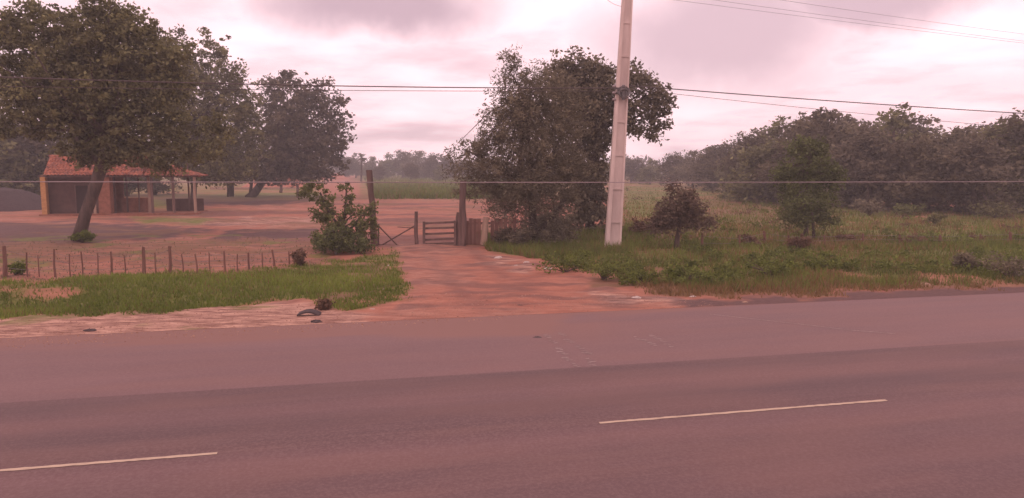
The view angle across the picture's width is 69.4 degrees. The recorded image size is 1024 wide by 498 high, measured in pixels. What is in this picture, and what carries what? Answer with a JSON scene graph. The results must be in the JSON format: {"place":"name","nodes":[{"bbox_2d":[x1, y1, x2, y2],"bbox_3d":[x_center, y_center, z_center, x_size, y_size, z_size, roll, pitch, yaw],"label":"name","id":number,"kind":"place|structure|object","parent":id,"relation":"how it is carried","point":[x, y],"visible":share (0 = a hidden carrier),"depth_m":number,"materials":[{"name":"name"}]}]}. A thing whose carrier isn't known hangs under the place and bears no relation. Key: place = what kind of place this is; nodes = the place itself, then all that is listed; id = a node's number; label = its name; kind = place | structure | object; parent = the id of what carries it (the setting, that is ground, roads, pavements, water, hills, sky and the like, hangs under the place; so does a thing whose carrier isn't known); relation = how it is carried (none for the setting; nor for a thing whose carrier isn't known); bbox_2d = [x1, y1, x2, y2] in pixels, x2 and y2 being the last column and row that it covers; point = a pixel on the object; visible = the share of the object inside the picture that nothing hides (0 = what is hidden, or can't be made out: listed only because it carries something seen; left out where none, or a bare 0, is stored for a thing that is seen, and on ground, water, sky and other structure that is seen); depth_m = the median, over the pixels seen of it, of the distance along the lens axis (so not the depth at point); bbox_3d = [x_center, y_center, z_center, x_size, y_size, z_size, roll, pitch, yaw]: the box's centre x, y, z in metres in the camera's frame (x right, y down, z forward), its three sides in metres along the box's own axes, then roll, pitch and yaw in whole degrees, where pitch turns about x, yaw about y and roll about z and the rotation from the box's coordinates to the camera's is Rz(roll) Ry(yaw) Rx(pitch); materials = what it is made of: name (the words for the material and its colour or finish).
{"place":"outdoors","nodes":[
{"label":"outdoors","id":0,"kind":"place"},
{"bbox_2d":[0,247,412,319],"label":"verge grass","id":1,"kind":"structure","parent":0,"point":[51,308],"depth_m":16.94,"materials":[{"name":"plant"}]},
{"bbox_2d":[0,340,1023,497],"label":"road","id":2,"kind":"structure","parent":0,"point":[945,421],"depth_m":7.72,"materials":[{"name":"grey asphalt"}]},
{"bbox_2d":[0,452,216,470],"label":"lane marking","id":3,"kind":"object","parent":2,"relation":"on","point":[96,462],"visible":1,"depth_m":7.00,"materials":[{"name":"paint"}]},
{"bbox_2d":[599,399,887,423],"bbox_3d":[2.717,1.851,8.462,3.618,0.001,0.067,-1,6,-13],"label":"lane marking","id":4,"kind":"object","parent":2,"relation":"on","point":[743,411],"visible":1,"depth_m":8.44,"materials":[{"name":"paint"}]},
{"bbox_2d":[0,292,1023,402],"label":"road shoulder","id":5,"kind":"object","parent":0,"point":[33,369],"visible":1,"depth_m":11.72},
{"bbox_2d":[547,335,673,366],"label":"paint scuffs","id":6,"kind":"object","parent":5,"relation":"on","point":[591,353],"visible":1,"depth_m":11.38,"materials":[{"name":"white paint"}]},
{"bbox_2d":[0,175,1023,337],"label":"ground","id":7,"kind":"structure","parent":0,"point":[264,215],"depth_m":25.62,"materials":[{"name":"brown soil"}]},
{"bbox_2d":[7,259,29,274],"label":"bush","id":8,"kind":"object","parent":7,"relation":"on","point":[17,266],"visible":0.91,"depth_m":19.20,"materials":[{"name":"green plant"}]},
{"bbox_2d":[0,187,41,211],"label":"gravel heap","id":9,"kind":"object","parent":7,"relation":"on","point":[11,200],"visible":0.62,"depth_m":48.95,"materials":[{"name":"grey gravel"}]},
{"bbox_2d":[0,133,43,188],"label":"forest tree","id":10,"kind":"object","parent":7,"relation":"on","point":[22,167],"visible":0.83,"depth_m":56.65,"materials":[{"name":"green plant"}]},
{"bbox_2d":[0,114,48,194],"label":"forest tree","id":11,"kind":"object","parent":7,"relation":"on","point":[20,145],"visible":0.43,"depth_m":58.02,"materials":[{"name":"green plant"}]},
{"bbox_2d":[0,120,67,194],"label":"forest tree","id":12,"kind":"object","parent":7,"relation":"on","point":[34,144],"visible":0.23,"depth_m":59.19,"materials":[{"name":"green plant"}]},
{"bbox_2d":[11,132,70,195],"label":"forest tree","id":13,"kind":"object","parent":7,"relation":"on","point":[38,179],"visible":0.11,"depth_m":59.47,"materials":[{"name":"green plant"}]},
{"bbox_2d":[66,229,97,242],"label":"bush","id":14,"kind":"object","parent":7,"relation":"on","point":[85,235],"visible":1,"depth_m":27.83,"materials":[{"name":"green plant"}]},
{"bbox_2d":[0,0,239,241],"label":"broadleaf tree","id":15,"kind":"object","parent":7,"relation":"on","point":[113,38],"visible":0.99,"depth_m":27.24,"materials":[{"name":"green plant"}]},
{"bbox_2d":[38,155,207,215],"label":"tiled house","id":16,"kind":"structure","parent":7,"relation":"on","point":[62,198],"depth_m":43.37,"materials":[{"name":"brown brick"}]},
{"bbox_2d":[74,185,88,212],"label":"door","id":17,"kind":"structure","parent":16,"relation":"in","point":[80,191],"depth_m":43.40,"materials":[{"name":"grey wood"}]},
{"bbox_2d":[124,133,156,195],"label":"forest tree","id":18,"kind":"object","parent":7,"relation":"on","point":[140,184],"visible":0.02,"depth_m":72.64,"materials":[{"name":"green plant"}]},
{"bbox_2d":[2,246,302,277],"bbox_3d":[-9.879,0.280,19.503,8.549,0.867,0.960,-2,7,-20],"label":"wire fence","id":19,"kind":"object","parent":7,"relation":"on","point":[5,267],"visible":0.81,"depth_m":19.14,"materials":[{"name":"red wood"}]},
{"bbox_2d":[132,135,183,194],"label":"forest tree","id":20,"kind":"object","parent":7,"relation":"on","point":[161,187],"visible":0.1,"depth_m":76.31,"materials":[{"name":"green plant"}]},
{"bbox_2d":[0,236,331,280],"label":"yard weeds","id":21,"kind":"object","parent":7,"relation":"on","point":[148,256],"visible":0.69,"depth_m":22.99,"materials":[{"name":"green plant"}]},
{"bbox_2d":[134,24,276,198],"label":"broadleaf tree","id":22,"kind":"object","parent":7,"relation":"on","point":[242,114],"visible":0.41,"depth_m":55.91,"materials":[{"name":"green plant"}]},
{"bbox_2d":[197,130,244,196],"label":"broadleaf tree","id":23,"kind":"object","parent":7,"relation":"on","point":[230,191],"visible":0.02,"depth_m":71.50,"materials":[{"name":"green plant"}]},
{"bbox_2d":[210,187,299,189],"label":"wall","id":24,"kind":"structure","parent":7,"relation":"on","point":[239,188],"depth_m":94.74,"materials":[{"name":"white concrete"}]},
{"bbox_2d":[211,69,357,196],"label":"mango tree","id":25,"kind":"object","parent":7,"relation":"on","point":[287,140],"visible":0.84,"depth_m":69.23,"materials":[{"name":"green plant"}]},
{"bbox_2d":[289,249,307,265],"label":"bush","id":26,"kind":"object","parent":7,"relation":"on","point":[298,256],"visible":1,"depth_m":20.76,"materials":[{"name":"brown plant"}]},
{"bbox_2d":[314,296,335,310],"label":"bush","id":27,"kind":"object","parent":7,"relation":"on","point":[325,304],"visible":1,"depth_m":14.66,"materials":[{"name":"brown plant"}]},
{"bbox_2d":[295,180,380,250],"bbox_3d":[-5.905,-1.141,25.126,2.942,2.444,1.452,0,6,0],"label":"leafy shrub","id":28,"kind":"object","parent":7,"relation":"on","point":[327,214],"visible":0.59,"depth_m":25.06,"materials":[{"name":"green plant"}]},
{"bbox_2d":[332,156,355,176],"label":"forest tree","id":29,"kind":"object","parent":7,"relation":"on","point":[346,172],"visible":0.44,"depth_m":197.89,"materials":[{"name":"green plant"}]},
{"bbox_2d":[310,224,379,254],"bbox_3d":[-5.444,-0.320,24.088,2.263,1.030,1.108,0,6,0],"label":"dry shrub","id":30,"kind":"object","parent":7,"relation":"on","point":[332,238],"visible":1,"depth_m":23.92,"materials":[{"name":"green plant"}]},
{"bbox_2d":[347,161,364,177],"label":"forest tree","id":31,"kind":"object","parent":7,"relation":"on","point":[356,170],"visible":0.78,"depth_m":197.21,"materials":[{"name":"green plant"}]},
{"bbox_2d":[0,293,725,347],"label":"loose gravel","id":32,"kind":"structure","parent":7,"relation":"on","point":[362,324],"depth_m":13.67,"materials":[{"name":"gravel"}]},
{"bbox_2d":[358,156,379,176],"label":"forest tree","id":33,"kind":"object","parent":7,"relation":"on","point":[368,165],"visible":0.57,"depth_m":188.01,"materials":[{"name":"green plant"}]},
{"bbox_2d":[366,170,377,245],"bbox_3d":[-4.987,-1.425,26.405,0.384,2.778,0.262,0,6,0],"label":"gate post","id":34,"kind":"object","parent":7,"relation":"on","point":[370,188],"visible":0.56,"depth_m":26.27,"materials":[{"name":"brown wood"}]},
{"bbox_2d":[372,164,385,179],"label":"forest tree","id":35,"kind":"object","parent":7,"relation":"on","point":[378,173],"visible":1,"depth_m":153.53,"materials":[{"name":"green plant"}]},
{"bbox_2d":[378,152,399,177],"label":"forest tree","id":36,"kind":"object","parent":7,"relation":"on","point":[388,166],"visible":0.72,"depth_m":188.32,"materials":[{"name":"green plant"}]},
{"bbox_2d":[390,149,413,178],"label":"forest tree","id":37,"kind":"object","parent":7,"relation":"on","point":[400,154],"visible":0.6,"depth_m":188.22,"materials":[{"name":"green plant"}]},
{"bbox_2d":[401,162,421,179],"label":"forest tree","id":38,"kind":"object","parent":7,"relation":"on","point":[413,172],"visible":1,"depth_m":148.01,"materials":[{"name":"green plant"}]},
{"bbox_2d":[397,150,432,178],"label":"forest tree","id":39,"kind":"object","parent":7,"relation":"on","point":[418,160],"visible":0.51,"depth_m":179.54,"materials":[{"name":"green plant"}]},
{"bbox_2d":[420,152,443,176],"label":"forest tree","id":40,"kind":"object","parent":7,"relation":"on","point":[429,163],"visible":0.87,"depth_m":172.50,"materials":[{"name":"green plant"}]},
{"bbox_2d":[363,175,507,198],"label":"crop strip","id":41,"kind":"object","parent":7,"relation":"on","point":[409,190],"visible":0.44,"depth_m":82.40,"materials":[{"name":"green plant"}]},
{"bbox_2d":[431,165,448,180],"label":"forest tree","id":42,"kind":"object","parent":7,"relation":"on","point":[436,174],"visible":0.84,"depth_m":148.16,"materials":[{"name":"green plant"}]},
{"bbox_2d":[438,156,457,178],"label":"forest tree","id":43,"kind":"object","parent":7,"relation":"on","point":[445,162],"visible":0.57,"depth_m":172.16,"materials":[{"name":"green plant"}]},
{"bbox_2d":[262,153,696,175],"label":"woodland","id":44,"kind":"object","parent":7,"relation":"on","point":[355,154],"visible":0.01,"depth_m":263.53,"materials":[{"name":"green plant"}]},
{"bbox_2d":[480,217,488,244],"bbox_3d":[-0.999,-0.662,26.918,0.274,1.021,0.257,-4,8,-33],"label":"pale post","id":45,"kind":"object","parent":7,"relation":"on","point":[484,234],"visible":0.98,"depth_m":26.83,"materials":[{"name":"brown wood"}]},
{"bbox_2d":[490,226,517,244],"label":"bush","id":46,"kind":"object","parent":7,"relation":"on","point":[502,235],"visible":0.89,"depth_m":26.49,"materials":[{"name":"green plant"}]},
{"bbox_2d":[438,44,598,243],"bbox_3d":[0.240,-3.829,27.123,6.041,7.363,4.299,0,6,0],"label":"feathery tree","id":47,"kind":"object","parent":7,"relation":"on","point":[522,114],"visible":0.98,"depth_m":26.84,"materials":[{"name":"green plant"}]},
{"bbox_2d":[508,227,536,246],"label":"bush","id":48,"kind":"object","parent":7,"relation":"on","point":[522,237],"visible":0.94,"depth_m":25.54,"materials":[{"name":"green plant"}]},
{"bbox_2d":[532,251,594,273],"bbox_3d":[1.367,0.332,19.841,1.718,0.646,1.088,-2,7,-17],"label":"bush","id":49,"kind":"object","parent":7,"relation":"on","point":[570,264],"visible":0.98,"depth_m":19.75,"materials":[{"name":"green plant"}]},
{"bbox_2d":[481,221,654,260],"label":"under tree grass","id":50,"kind":"structure","parent":7,"relation":"on","point":[528,249],"depth_m":25.47,"materials":[{"name":"green plant"}]},
{"bbox_2d":[521,45,678,230],"bbox_3d":[3.807,-4.786,32.461,7.162,8.143,3.440,0,6,0],"label":"broadleaf tree","id":51,"kind":"object","parent":7,"relation":"on","point":[589,72],"visible":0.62,"depth_m":31.90,"materials":[{"name":"green plant"}]},
{"bbox_2d":[587,260,638,280],"bbox_3d":[2.470,0.530,18.415,1.353,0.529,1.135,0,6,0],"label":"bush","id":52,"kind":"object","parent":7,"relation":"on","point":[603,268],"visible":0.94,"depth_m":18.32,"materials":[{"name":"green plant"}]},
{"bbox_2d":[604,0,632,246],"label":"utility pole","id":53,"kind":"object","parent":7,"relation":"on","point":[614,215],"visible":0.99,"depth_m":25.33,"materials":[{"name":"concrete"}]},
{"bbox_2d":[0,86,399,90],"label":"overhead wire","id":54,"kind":"object","parent":53,"relation":"attached to","point":[210,89],"visible":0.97,"depth_m":22.54,"materials":[{"name":"black metal"}]},
{"bbox_2d":[0,76,614,88],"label":"overhead wire","id":55,"kind":"object","parent":53,"relation":"attached to","point":[300,85],"visible":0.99,"depth_m":22.99,"materials":[{"name":"black metal"}]},
{"bbox_2d":[634,89,992,125],"bbox_3d":[11.273,-5.161,27.084,15.360,1.088,0.014,-1,6,-13],"label":"overhead wire","id":56,"kind":"object","parent":53,"relation":"attached to","point":[809,108],"visible":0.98,"depth_m":26.91,"materials":[{"name":"black metal"}]},
{"bbox_2d":[629,85,1023,113],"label":"overhead wire","id":57,"kind":"object","parent":53,"relation":"attached to","point":[820,100],"visible":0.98,"depth_m":26.99,"materials":[{"name":"black metal"}]},
{"bbox_2d":[624,157,646,181],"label":"forest tree","id":58,"kind":"object","parent":7,"relation":"on","point":[631,171],"visible":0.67,"depth_m":133.49,"materials":[{"name":"green plant"}]},
{"bbox_2d":[615,263,669,285],"bbox_3d":[3.078,0.619,17.665,1.291,0.538,1.229,0,6,0],"label":"bush","id":59,"kind":"object","parent":7,"relation":"on","point":[631,277],"visible":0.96,"depth_m":17.55,"materials":[{"name":"green plant"}]},
{"bbox_2d":[628,213,657,232],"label":"scrub bush","id":60,"kind":"object","parent":7,"relation":"on","point":[637,227],"visible":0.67,"depth_m":30.59,"materials":[{"name":"green plant"}]},
{"bbox_2d":[635,158,666,183],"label":"forest tree","id":61,"kind":"object","parent":7,"relation":"on","point":[650,173],"visible":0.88,"depth_m":125.32,"materials":[{"name":"green plant"}]},
{"bbox_2d":[656,151,686,185],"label":"forest tree","id":62,"kind":"object","parent":7,"relation":"on","point":[671,161],"visible":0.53,"depth_m":111.41,"materials":[{"name":"green plant"}]},
{"bbox_2d":[639,177,720,248],"bbox_3d":[5.679,-1.151,24.818,2.791,2.526,1.228,0,6,0],"label":"tree","id":63,"kind":"object","parent":7,"relation":"on","point":[689,212],"visible":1,"depth_m":24.68,"materials":[{"name":"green plant"}]},
{"bbox_2d":[666,149,705,186],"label":"forest tree","id":64,"kind":"object","parent":7,"relation":"on","point":[682,175],"visible":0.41,"depth_m":105.80,"materials":[{"name":"green plant"}]},
{"bbox_2d":[663,263,712,281],"bbox_3d":[4.246,0.600,18.055,1.238,0.447,0.816,4,8,33],"label":"bush","id":65,"kind":"object","parent":7,"relation":"on","point":[677,270],"visible":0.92,"depth_m":18.02,"materials":[{"name":"green plant"}]},
{"bbox_2d":[687,140,740,191],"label":"forest tree","id":66,"kind":"object","parent":7,"relation":"on","point":[702,169],"visible":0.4,"depth_m":88.08,"materials":[{"name":"green plant"}]},
{"bbox_2d":[708,148,735,186],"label":"forest tree","id":67,"kind":"object","parent":7,"relation":"on","point":[720,173],"visible":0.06,"depth_m":82.11,"materials":[{"name":"green plant"}]},
{"bbox_2d":[710,127,774,199],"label":"forest tree","id":68,"kind":"object","parent":7,"relation":"on","point":[752,141],"visible":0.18,"depth_m":65.32,"materials":[{"name":"green plant"}]},
{"bbox_2d":[718,115,794,201],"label":"forest tree","id":69,"kind":"object","parent":7,"relation":"on","point":[753,158],"visible":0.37,"depth_m":58.98,"materials":[{"name":"green plant"}]},
{"bbox_2d":[744,254,809,277],"bbox_3d":[6.650,0.450,18.826,1.508,0.621,1.302,0,6,0],"label":"bush","id":70,"kind":"object","parent":7,"relation":"on","point":[764,263],"visible":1,"depth_m":18.81,"materials":[{"name":"green plant"}]},
{"bbox_2d":[538,234,1023,293],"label":"roadside grass","id":71,"kind":"structure","parent":7,"relation":"on","point":[784,275],"depth_m":20.37,"materials":[{"name":"green plant"}]},
{"bbox_2d":[750,139,836,199],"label":"forest tree","id":72,"kind":"object","parent":7,"relation":"on","point":[765,174],"visible":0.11,"depth_m":54.18,"materials":[{"name":"green plant"}]},
{"bbox_2d":[783,233,816,248],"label":"bush","id":73,"kind":"object","parent":7,"relation":"on","point":[798,242],"visible":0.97,"depth_m":24.91,"materials":[{"name":"plant"}]},
{"bbox_2d":[753,106,863,192],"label":"forest tree","id":74,"kind":"object","parent":7,"relation":"on","point":[807,128],"visible":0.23,"depth_m":53.70,"materials":[{"name":"green plant"}]},
{"bbox_2d":[773,193,843,239],"bbox_3d":[11.653,-1.258,29.059,2.764,1.888,1.347,0,6,0],"label":"drooping foliage tree","id":75,"kind":"object","parent":7,"relation":"on","point":[809,213],"visible":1,"depth_m":28.84,"materials":[{"name":"green plant"}]},
{"bbox_2d":[768,134,849,234],"bbox_3d":[12.085,-2.576,30.228,2.901,4.187,2.460,-5,8,-37],"label":"tree","id":76,"kind":"object","parent":7,"relation":"on","point":[809,172],"visible":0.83,"depth_m":29.92,"materials":[{"name":"green plant"}]},
{"bbox_2d":[802,257,838,269],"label":"bush","id":77,"kind":"object","parent":7,"relation":"on","point":[830,263],"visible":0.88,"depth_m":19.63,"materials":[{"name":"green plant"}]},
{"bbox_2d":[619,270,1023,298],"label":"dry grass","id":78,"kind":"structure","parent":7,"relation":"on","point":[680,290],"depth_m":17.01,"materials":[{"name":"plant"}]},
{"bbox_2d":[621,186,1023,250],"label":"field grass","id":79,"kind":"structure","parent":7,"relation":"on","point":[991,227],"depth_m":32.22,"materials":[{"name":"green plant"}]},
{"bbox_2d":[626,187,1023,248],"bbox_3d":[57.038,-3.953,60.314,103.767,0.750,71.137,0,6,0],"label":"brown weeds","id":80,"kind":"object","parent":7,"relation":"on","point":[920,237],"visible":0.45,"depth_m":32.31,"materials":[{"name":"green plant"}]},
{"bbox_2d":[775,117,889,207],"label":"forest tree","id":81,"kind":"object","parent":7,"relation":"on","point":[851,125],"visible":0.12,"depth_m":52.47,"materials":[{"name":"green plant"}]},
{"bbox_2d":[829,114,885,137],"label":"forest tree","id":82,"kind":"object","parent":7,"relation":"on","point":[847,119],"visible":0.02,"depth_m":66.71,"materials":[{"name":"green plant"}]},
{"bbox_2d":[821,127,908,211],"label":"forest tree","id":83,"kind":"object","parent":7,"relation":"on","point":[866,171],"visible":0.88,"depth_m":48.08,"materials":[{"name":"green plant"}]},
{"bbox_2d":[847,198,886,215],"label":"bush","id":84,"kind":"object","parent":7,"relation":"on","point":[864,206],"visible":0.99,"depth_m":42.80,"materials":[{"name":"green plant"}]},
{"bbox_2d":[840,102,948,207],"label":"forest tree","id":85,"kind":"object","parent":7,"relation":"on","point":[896,121],"visible":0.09,"depth_m":52.05,"materials":[{"name":"green plant"}]},
{"bbox_2d":[877,111,940,195],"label":"forest tree","id":86,"kind":"object","parent":7,"relation":"on","point":[921,121],"visible":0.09,"depth_m":64.39,"materials":[{"name":"green plant"}]},
{"bbox_2d":[892,202,926,215],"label":"bush","id":87,"kind":"object","parent":7,"relation":"on","point":[907,209],"visible":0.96,"depth_m":43.85,"materials":[{"name":"green plant"}]},
{"bbox_2d":[874,131,978,212],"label":"forest tree","id":88,"kind":"object","parent":7,"relation":"on","point":[915,182],"visible":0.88,"depth_m":45.23,"materials":[{"name":"green plant"}]},
{"bbox_2d":[927,210,947,223],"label":"bush","id":89,"kind":"object","parent":7,"relation":"on","point":[936,217],"visible":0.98,"depth_m":35.43,"materials":[{"name":"green plant"}]},
{"bbox_2d":[919,124,1007,209],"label":"forest tree","id":90,"kind":"object","parent":7,"relation":"on","point":[955,132],"visible":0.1,"depth_m":48.32,"materials":[{"name":"green plant"}]},
{"bbox_2d":[949,252,984,270],"bbox_3d":[12.169,0.345,19.842,0.864,0.596,0.625,6,8,42],"label":"bush","id":91,"kind":"object","parent":7,"relation":"on","point":[962,259],"visible":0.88,"depth_m":19.76,"materials":[{"name":"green plant"}]},
{"bbox_2d":[920,132,1023,214],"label":"forest tree","id":92,"kind":"object","parent":7,"relation":"on","point":[971,160],"visible":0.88,"depth_m":43.17,"materials":[{"name":"green plant"}]},
{"bbox_2d":[955,116,1023,212],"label":"forest tree","id":93,"kind":"object","parent":7,"relation":"on","point":[1014,195],"visible":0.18,"depth_m":45.67,"materials":[{"name":"green plant"}]},
{"bbox_2d":[958,107,1023,212],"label":"forest tree","id":94,"kind":"object","parent":7,"relation":"on","point":[1018,164],"visible":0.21,"depth_m":45.62,"materials":[{"name":"green plant"}]},
{"bbox_2d":[967,199,1018,217],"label":"bush","id":95,"kind":"object","parent":7,"relation":"on","point":[998,212],"visible":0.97,"depth_m":41.05,"materials":[{"name":"green plant"}]},
{"bbox_2d":[982,251,1023,276],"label":"bush","id":96,"kind":"object","parent":7,"relation":"on","point":[1012,266],"visible":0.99,"depth_m":18.52,"materials":[{"name":"green plant"}]},
{"bbox_2d":[0,181,1023,182],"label":"cable","id":97,"kind":"object","parent":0,"point":[472,182],"visible":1,"depth_m":11.98,"materials":[{"name":"grey metal"}]},
{"bbox_2d":[0,0,1023,173],"label":"sky","id":98,"kind":"structure","parent":0,"point":[690,45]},
{"bbox_2d":[359,243,726,321],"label":"dirt driveway","id":99,"kind":"structure","parent":0,"point":[457,272],"depth_m":17.15,"materials":[{"name":"brown soil"}]},
{"bbox_2d":[414,211,418,243],"bbox_3d":[-3.426,-0.694,26.487,0.150,1.303,0.157,3,7,22],"label":"wooden post","id":100,"kind":"object","parent":99,"relation":"on","point":[416,228],"visible":0.88,"depth_m":26.44,"materials":[{"name":"brown wood"}]},
{"bbox_2d":[456,212,460,245],"bbox_3d":[-1.933,-0.708,26.826,0.249,1.260,0.255,0,6,0],"label":"wooden post","id":101,"kind":"object","parent":99,"relation":"on","point":[458,238],"visible":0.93,"depth_m":26.75,"materials":[{"name":"brown wood"}]},
{"bbox_2d":[423,220,455,245],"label":"wooden gate","id":102,"kind":"structure","parent":101,"relation":"attached to","point":[440,233],"depth_m":26.71,"materials":[{"name":"brown wood"}]},
{"bbox_2d":[459,181,466,245],"bbox_3d":[-1.790,-1.272,26.771,0.319,2.391,0.282,0,6,0],"label":"gate post","id":103,"kind":"object","parent":99,"relation":"on","point":[462,204],"visible":0.95,"depth_m":26.67,"materials":[{"name":"brown wood"}]},
{"bbox_2d":[466,218,517,244],"bbox_3d":[-0.761,-0.660,27.151,1.927,1.026,0.105,0,6,0],"label":"plank fence","id":104,"kind":"object","parent":99,"relation":"on","point":[473,231],"visible":0.64,"depth_m":27.09,"materials":[{"name":"red wood"}]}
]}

